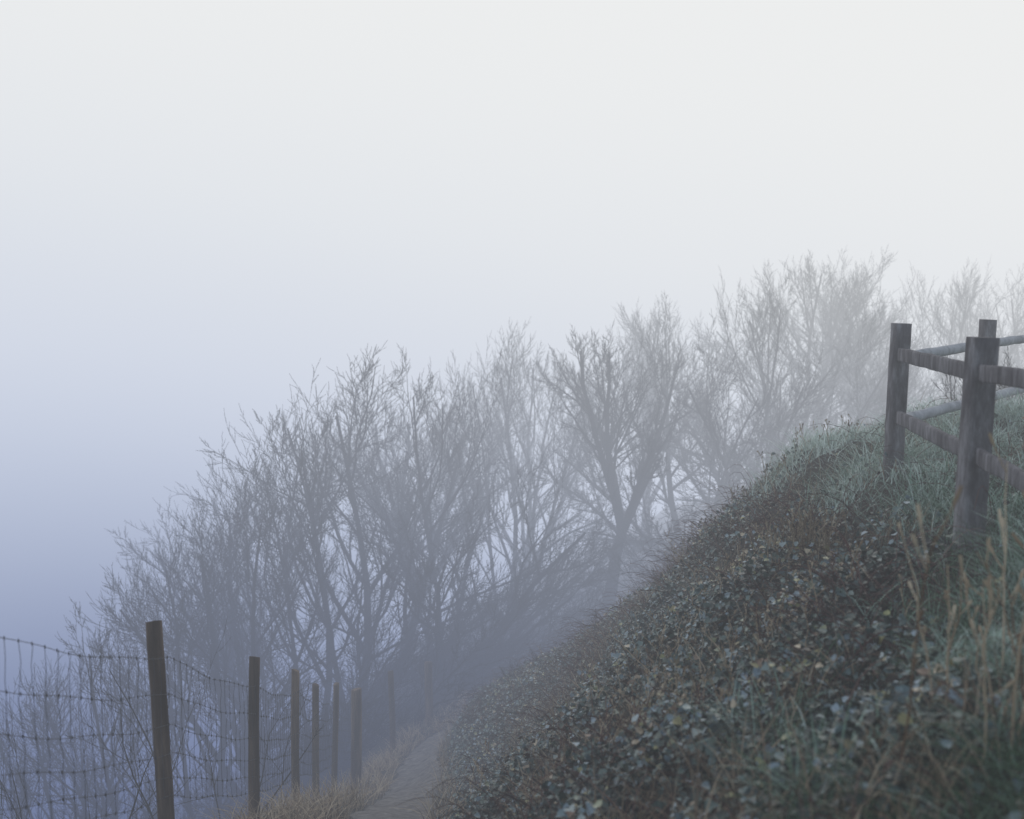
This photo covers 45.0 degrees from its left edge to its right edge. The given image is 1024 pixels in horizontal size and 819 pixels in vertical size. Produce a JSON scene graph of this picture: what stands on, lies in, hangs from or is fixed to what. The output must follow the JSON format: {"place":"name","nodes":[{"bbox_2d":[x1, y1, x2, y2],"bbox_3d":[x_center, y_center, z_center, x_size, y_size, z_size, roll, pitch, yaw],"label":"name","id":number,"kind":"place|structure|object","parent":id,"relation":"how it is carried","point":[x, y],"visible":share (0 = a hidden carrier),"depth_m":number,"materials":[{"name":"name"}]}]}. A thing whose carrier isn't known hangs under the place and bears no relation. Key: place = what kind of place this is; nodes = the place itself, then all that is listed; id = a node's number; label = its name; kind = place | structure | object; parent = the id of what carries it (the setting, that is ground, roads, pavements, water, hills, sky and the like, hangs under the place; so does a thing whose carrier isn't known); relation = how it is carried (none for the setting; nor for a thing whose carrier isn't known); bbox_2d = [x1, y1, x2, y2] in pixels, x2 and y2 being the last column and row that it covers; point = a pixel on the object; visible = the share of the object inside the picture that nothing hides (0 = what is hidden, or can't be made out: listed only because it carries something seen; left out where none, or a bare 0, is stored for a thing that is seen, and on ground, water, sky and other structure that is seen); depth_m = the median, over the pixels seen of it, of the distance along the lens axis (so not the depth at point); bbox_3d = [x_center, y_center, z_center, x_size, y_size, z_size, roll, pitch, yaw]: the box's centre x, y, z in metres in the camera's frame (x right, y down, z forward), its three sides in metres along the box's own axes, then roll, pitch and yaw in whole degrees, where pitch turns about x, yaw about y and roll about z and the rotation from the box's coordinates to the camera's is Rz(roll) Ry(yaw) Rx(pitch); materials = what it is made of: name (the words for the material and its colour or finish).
{"place":"outdoors","nodes":[
{"label":"outdoors","id":0,"kind":"place"},
{"bbox_2d":[0,415,1023,818],"bbox_3d":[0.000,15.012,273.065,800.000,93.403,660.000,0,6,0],"label":"ground","id":1,"kind":"structure","parent":0,"point":[58,545],"depth_m":238.21,"materials":[{"name":"soil"}]},
{"bbox_2d":[0,686,226,818],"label":"sapling","id":2,"kind":"object","parent":1,"relation":"on","point":[20,813],"visible":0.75,"depth_m":13.77,"materials":[{"name":"grey plant"}]},
{"bbox_2d":[0,650,236,818],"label":"bare tree","id":3,"kind":"object","parent":1,"relation":"on","point":[45,788],"visible":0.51,"depth_m":32.65,"materials":[{"name":"grey plant"}]},
{"bbox_2d":[0,585,311,818],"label":"bare tree","id":4,"kind":"object","parent":1,"relation":"on","point":[92,800],"visible":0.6,"depth_m":31.07,"materials":[{"name":"grey plant"}]},
{"bbox_2d":[65,615,325,818],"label":"sapling","id":5,"kind":"object","parent":1,"relation":"on","point":[127,760],"visible":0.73,"depth_m":14.59,"materials":[{"name":"grey plant"}]},
{"bbox_2d":[0,620,432,818],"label":"wire fence","id":6,"kind":"object","parent":1,"relation":"on","point":[160,729],"visible":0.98,"depth_m":10.83,"materials":[{"name":"grey metal"}]},
{"bbox_2d":[93,491,399,818],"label":"bare tree","id":7,"kind":"object","parent":1,"relation":"on","point":[219,696],"visible":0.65,"depth_m":32.37,"materials":[{"name":"grey plant"}]},
{"bbox_2d":[105,455,395,792],"bbox_3d":[-8.240,7.057,40.357,10.320,11.723,10.349,-3,7,-24],"label":"bare tree","id":8,"kind":"object","parent":1,"relation":"on","point":[246,662],"visible":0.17,"depth_m":38.76,"materials":[{"name":"grey plant"}]},
{"bbox_2d":[67,452,448,806],"bbox_3d":[-6.614,6.383,32.919,10.206,10.626,8.844,1,6,7],"label":"bare tree","id":9,"kind":"object","parent":1,"relation":"on","point":[239,703],"visible":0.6,"depth_m":32.38,"materials":[{"name":"grey plant"}]},
{"bbox_2d":[189,402,537,803],"bbox_3d":[-4.003,5.136,33.512,9.582,10.854,9.555,-1,6,-6],"label":"bare tree","id":10,"kind":"object","parent":1,"relation":"on","point":[357,619],"visible":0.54,"depth_m":33.90,"materials":[{"name":"grey plant"}]},
{"bbox_2d":[309,389,497,684],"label":"bare tree","id":11,"kind":"object","parent":1,"relation":"on","point":[376,437],"visible":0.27,"depth_m":41.85,"materials":[{"name":"grey plant"}]},
{"bbox_2d":[196,341,622,787],"bbox_3d":[-2.662,4.071,33.931,12.023,11.842,11.989,-1,6,-9],"label":"bare tree","id":12,"kind":"object","parent":1,"relation":"on","point":[435,540],"visible":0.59,"depth_m":34.38,"materials":[{"name":"grey plant"}]},
{"bbox_2d":[292,344,633,685],"bbox_3d":[-1.859,3.178,35.585,8.653,10.609,9.985,-5,8,-37],"label":"bare tree","id":13,"kind":"object","parent":1,"relation":"on","point":[435,616],"visible":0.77,"depth_m":34.31,"materials":[{"name":"grey plant"}]},
{"bbox_2d":[175,473,750,818],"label":"undergrowth shrubs","id":14,"kind":"object","parent":1,"relation":"on","point":[632,558],"visible":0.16,"depth_m":35.12,"materials":[{"name":"grey plant"}]},
{"bbox_2d":[444,737,525,818],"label":"dead weed","id":15,"kind":"object","parent":1,"relation":"on","point":[482,773],"visible":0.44,"depth_m":9.57,"materials":[{"name":"plant"}]},
{"bbox_2d":[418,345,628,617],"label":"bare tree","id":16,"kind":"object","parent":1,"relation":"on","point":[528,444],"visible":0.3,"depth_m":44.52,"materials":[{"name":"grey plant"}]},
{"bbox_2d":[424,317,656,642],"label":"bare tree","id":17,"kind":"object","parent":1,"relation":"on","point":[505,438],"visible":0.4,"depth_m":40.76,"materials":[{"name":"grey plant"}]},
{"bbox_2d":[473,560,669,699],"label":"bank edge shrubs","id":18,"kind":"object","parent":1,"relation":"on","point":[541,661],"visible":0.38,"depth_m":19.19,"materials":[{"name":"grey plant"}]},
{"bbox_2d":[505,677,654,818],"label":"dead weed","id":19,"kind":"object","parent":1,"relation":"on","point":[646,692],"visible":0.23,"depth_m":7.12,"materials":[{"name":"plant"}]},
{"bbox_2d":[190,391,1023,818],"bbox_3d":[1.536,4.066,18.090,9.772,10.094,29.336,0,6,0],"label":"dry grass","id":20,"kind":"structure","parent":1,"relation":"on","point":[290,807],"depth_m":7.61,"materials":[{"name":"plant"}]},
{"bbox_2d":[529,319,706,619],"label":"bare tree","id":21,"kind":"object","parent":1,"relation":"on","point":[644,472],"visible":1,"depth_m":36.21,"materials":[{"name":"grey plant"}]},
{"bbox_2d":[445,414,858,744],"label":"crest weeds","id":22,"kind":"object","parent":1,"relation":"on","point":[778,469],"visible":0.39,"depth_m":14.14,"materials":[{"name":"grey plant"}]},
{"bbox_2d":[528,291,804,583],"bbox_3d":[4.840,0.890,38.381,8.590,9.156,8.163,-1,6,-11],"label":"bare tree","id":23,"kind":"object","parent":1,"relation":"on","point":[578,494],"visible":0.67,"depth_m":39.19,"materials":[{"name":"grey plant"}]},
{"bbox_2d":[590,296,749,546],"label":"bare tree","id":24,"kind":"object","parent":1,"relation":"on","point":[633,327],"visible":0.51,"depth_m":47.39,"materials":[{"name":"grey plant"}]},
{"bbox_2d":[553,633,797,789],"bbox_3d":[0.777,1.519,6.373,1.128,0.941,2.159,0,6,0],"label":"dead weed","id":25,"kind":"object","parent":1,"relation":"on","point":[709,680],"visible":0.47,"depth_m":6.24,"materials":[{"name":"plant"}]},
{"bbox_2d":[584,553,792,717],"bbox_3d":[1.228,1.519,8.307,1.251,1.091,2.065,2,6,21],"label":"dead weed","id":26,"kind":"object","parent":1,"relation":"on","point":[661,643],"visible":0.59,"depth_m":8.35,"materials":[{"name":"plant"}]},
{"bbox_2d":[393,396,1023,818],"bbox_3d":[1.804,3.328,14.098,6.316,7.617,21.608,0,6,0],"label":"bramble thicket","id":27,"kind":"object","parent":1,"relation":"on","point":[591,634],"visible":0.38,"depth_m":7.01,"materials":[{"name":"green plant"}]},
{"bbox_2d":[662,515,790,605],"bbox_3d":[1.730,1.401,9.758,1.114,1.407,1.799,0,6,0],"label":"dead weed","id":28,"kind":"object","parent":1,"relation":"on","point":[761,537],"visible":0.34,"depth_m":9.68,"materials":[{"name":"plant"}]},
{"bbox_2d":[640,270,861,527],"bbox_3d":[7.353,0.004,38.182,6.664,8.896,7.689,-1,6,-12],"label":"bare tree","id":29,"kind":"object","parent":1,"relation":"on","point":[785,418],"visible":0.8,"depth_m":37.57,"materials":[{"name":"grey plant"}]},
{"bbox_2d":[659,258,941,511],"bbox_3d":[8.804,-0.348,39.594,8.413,8.968,7.995,-3,7,-28],"label":"bare tree","id":30,"kind":"object","parent":1,"relation":"on","point":[836,416],"visible":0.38,"depth_m":39.95,"materials":[{"name":"grey plant"}]},
{"bbox_2d":[690,250,915,446],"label":"bare tree","id":31,"kind":"object","parent":1,"relation":"on","point":[808,279],"visible":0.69,"depth_m":45.49,"materials":[{"name":"grey plant"}]},
{"bbox_2d":[701,533,912,681],"bbox_3d":[1.543,1.194,6.925,0.973,1.031,2.077,0,6,0],"label":"dead weed","id":32,"kind":"object","parent":1,"relation":"on","point":[806,613],"visible":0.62,"depth_m":6.75,"materials":[{"name":"plant"}]},
{"bbox_2d":[764,497,854,587],"bbox_3d":[1.977,0.895,8.428,0.636,0.598,0.734,4,7,30],"label":"dead dock","id":33,"kind":"object","parent":1,"relation":"on","point":[810,532],"visible":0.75,"depth_m":8.36,"materials":[{"name":"brown plant"}]},
{"bbox_2d":[653,386,1023,818],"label":"grass","id":34,"kind":"structure","parent":1,"relation":"on","point":[942,493],"depth_m":5.82,"materials":[{"name":"green plant"}]},
{"bbox_2d":[738,246,940,430],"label":"bare tree","id":35,"kind":"object","parent":1,"relation":"on","point":[870,288],"visible":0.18,"depth_m":48.85,"materials":[{"name":"grey plant"}]},
{"bbox_2d":[725,262,959,477],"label":"bare tree","id":36,"kind":"object","parent":1,"relation":"on","point":[862,392],"visible":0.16,"depth_m":43.63,"materials":[{"name":"grey plant"}]},
{"bbox_2d":[794,747,892,818],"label":"red stem weed","id":37,"kind":"object","parent":1,"relation":"on","point":[888,766],"visible":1,"depth_m":3.23,"materials":[{"name":"plant"}]},
{"bbox_2d":[830,260,1023,430],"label":"bare tree","id":38,"kind":"object","parent":1,"relation":"on","point":[952,379],"visible":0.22,"depth_m":44.48,"materials":[{"name":"grey plant"}]},
{"bbox_2d":[839,254,1023,408],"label":"bare tree","id":39,"kind":"object","parent":1,"relation":"on","point":[972,296],"visible":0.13,"depth_m":50.41,"materials":[{"name":"grey plant"}]},
{"bbox_2d":[862,728,1022,818],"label":"dead stalk","id":40,"kind":"object","parent":1,"relation":"on","point":[865,746],"visible":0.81,"depth_m":3.97,"materials":[{"name":"brown plant"}]},
{"bbox_2d":[863,276,1023,415],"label":"bare tree","id":41,"kind":"object","parent":1,"relation":"on","point":[971,330],"visible":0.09,"depth_m":47.19,"materials":[{"name":"grey plant"}]},
{"bbox_2d":[882,319,1023,558],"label":"post and rail fence","id":42,"kind":"object","parent":1,"relation":"on","point":[979,371],"visible":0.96,"depth_m":7.26,"materials":[{"name":"wood"}]},
{"bbox_2d":[897,433,1023,781],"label":"dead stalk","id":43,"kind":"object","parent":1,"relation":"on","point":[988,584],"visible":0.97,"depth_m":4.39,"materials":[{"name":"plant"}]},
{"bbox_2d":[930,346,1023,406],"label":"hedgerow shrubs","id":44,"kind":"object","parent":1,"relation":"on","point":[998,386],"visible":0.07,"depth_m":16.38,"materials":[{"name":"grey plant"}]},
{"bbox_2d":[941,263,1023,399],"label":"bare tree","id":45,"kind":"object","parent":1,"relation":"on","point":[1007,318],"visible":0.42,"depth_m":48.38,"materials":[{"name":"grey plant"}]},
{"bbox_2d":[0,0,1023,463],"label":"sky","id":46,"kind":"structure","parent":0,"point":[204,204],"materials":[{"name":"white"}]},
{"bbox_2d":[351,541,686,818],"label":"dirt path","id":47,"kind":"structure","parent":0,"point":[413,771],"depth_m":17.74,"materials":[{"name":"soil"}]}
]}

